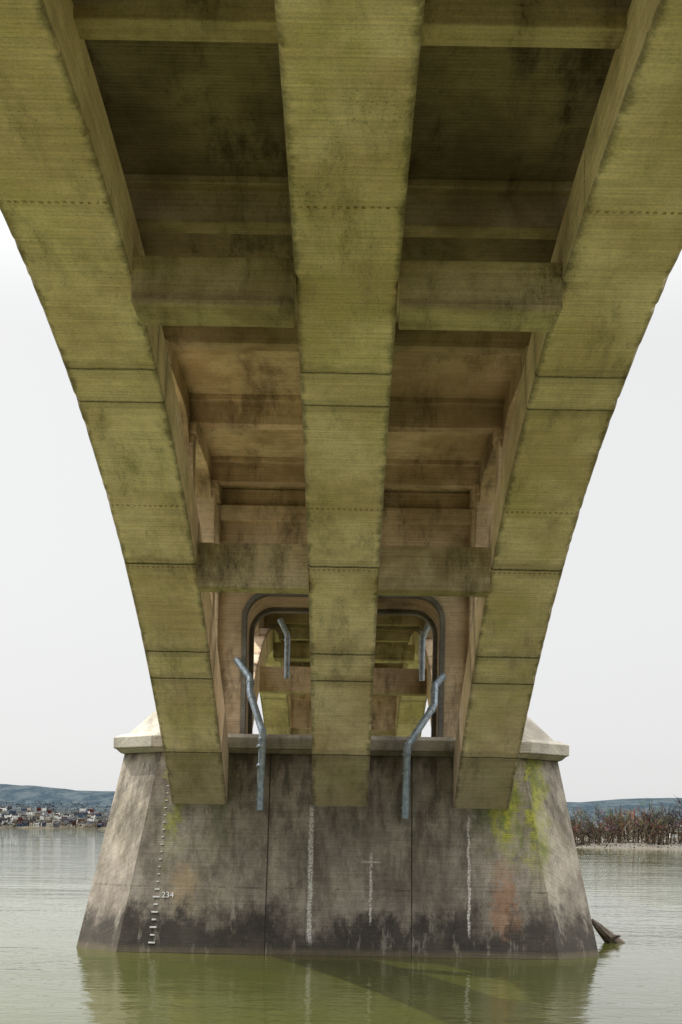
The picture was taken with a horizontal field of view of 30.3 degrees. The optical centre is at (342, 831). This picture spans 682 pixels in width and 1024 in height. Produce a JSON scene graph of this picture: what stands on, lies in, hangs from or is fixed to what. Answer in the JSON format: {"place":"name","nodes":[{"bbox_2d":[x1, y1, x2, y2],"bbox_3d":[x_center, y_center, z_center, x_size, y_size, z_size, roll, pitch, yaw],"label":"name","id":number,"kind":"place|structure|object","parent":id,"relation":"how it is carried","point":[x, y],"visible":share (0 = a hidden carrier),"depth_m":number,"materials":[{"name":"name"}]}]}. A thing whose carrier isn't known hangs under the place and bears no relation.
{"place":"outdoors","nodes":[
{"label":"outdoors","id":0,"kind":"place"},
{"bbox_2d":[0,828,681,1023],"bbox_3d":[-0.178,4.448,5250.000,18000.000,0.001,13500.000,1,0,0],"label":"river water","id":1,"kind":"structure","parent":0,"point":[51,972],"depth_m":39.25,"materials":[{"name":"green liquid"}]},
{"bbox_2d":[76,489,598,959],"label":"bridge pier","id":2,"kind":"structure","parent":1,"relation":"in","point":[290,869],"depth_m":46.24,"materials":[{"name":"concrete"}]},
{"bbox_2d":[148,785,173,942],"bbox_3d":[-6.392,1.159,45.807,0.732,5.710,1.681,1,0,14],"label":"water level gauge","id":3,"kind":"object","parent":2,"relation":"attached to","point":[172,895],"visible":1,"depth_m":45.53,"materials":[{"name":"white paint"}]},
{"bbox_2d":[234,657,266,810],"bbox_3d":[-3.393,-3.676,47.019,0.552,5.829,2.374,1,0,-31],"label":"drain pipe","id":4,"kind":"object","parent":2,"relation":"attached to","point":[251,696],"visible":1,"depth_m":46.06,"materials":[{"name":"grey metal"}]},
{"bbox_2d":[0,0,681,808],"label":"concrete arch bridge","id":5,"kind":"structure","parent":2,"relation":"on","point":[344,264],"depth_m":25.34,"materials":[{"name":"concrete"}]},
{"bbox_2d":[277,618,290,678],"bbox_3d":[-2.705,-8.425,58.000,0.632,2.788,0.299,1,0,0],"label":"drain pipe","id":6,"kind":"object","parent":5,"relation":"attached to","point":[284,628],"visible":1,"depth_m":57.89,"materials":[{"name":"grey metal"}]},
{"bbox_2d":[419,622,429,680],"bbox_3d":[3.814,-8.309,58.000,0.596,2.783,0.299,1,0,0],"label":"drain pipe","id":7,"kind":"object","parent":5,"relation":"attached to","point":[422,642],"visible":0.87,"depth_m":57.89,"materials":[{"name":"grey metal"}]},
{"bbox_2d":[401,673,445,818],"bbox_3d":[3.056,-3.226,46.932,2.496,5.562,0.784,1,0,-41],"label":"drain pipe","id":8,"kind":"object","parent":2,"relation":"attached to","point":[424,720],"visible":1,"depth_m":46.08,"materials":[{"name":"grey metal"}]},
{"bbox_2d":[291,694,395,729],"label":"bridge pier","id":9,"kind":"structure","parent":1,"relation":"in","point":[383,712],"depth_m":113.05,"materials":[{"name":"concrete"}]},
{"bbox_2d":[591,919,625,942],"bbox_3d":[11.239,4.505,52.538,1.887,1.731,0.737,1,0,-27],"label":"driftwood log","id":10,"kind":"object","parent":1,"relation":"in","point":[606,935],"visible":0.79,"depth_m":52.37,"materials":[{"name":"brown wood"}]},
{"bbox_2d":[0,784,681,839],"bbox_3d":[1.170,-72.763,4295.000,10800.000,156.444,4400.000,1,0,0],"label":"hills","id":11,"kind":"structure","parent":0,"point":[25,794],"depth_m":3379.51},
{"bbox_2d":[0,805,676,837],"bbox_3d":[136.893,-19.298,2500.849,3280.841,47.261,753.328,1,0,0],"label":"distant town houses","id":12,"kind":"structure","parent":11,"relation":"on","point":[65,818],"depth_m":2532.36,"materials":[{"name":"paint"}]},
{"bbox_2d":[0,800,681,837],"bbox_3d":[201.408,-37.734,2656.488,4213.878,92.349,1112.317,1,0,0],"label":"distant trees","id":13,"kind":"object","parent":11,"relation":"on","point":[5,823],"visible":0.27,"depth_m":2652.95,"materials":[{"name":"plant"}]},
{"bbox_2d":[0,210,681,801],"label":"sky","id":14,"kind":"structure","parent":0,"point":[75,677],"materials":[{"name":"white"}]},
{"bbox_2d":[575,838,681,849],"bbox_3d":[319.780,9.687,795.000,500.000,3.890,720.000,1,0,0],"label":"river bank","id":15,"kind":"structure","parent":0,"point":[638,846],"depth_m":457.04,"materials":[{"name":"soil"}]},
{"bbox_2d":[570,795,681,844],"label":"bare trees","id":16,"kind":"object","parent":15,"relation":"on","point":[648,822],"visible":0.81,"depth_m":477.34,"materials":[{"name":"brown plant"}]},
{"bbox_2d":[573,826,681,847],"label":"bank brush","id":17,"kind":"object","parent":15,"relation":"on","point":[625,839],"visible":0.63,"depth_m":466.76,"materials":[{"name":"brown plant"}]}
]}

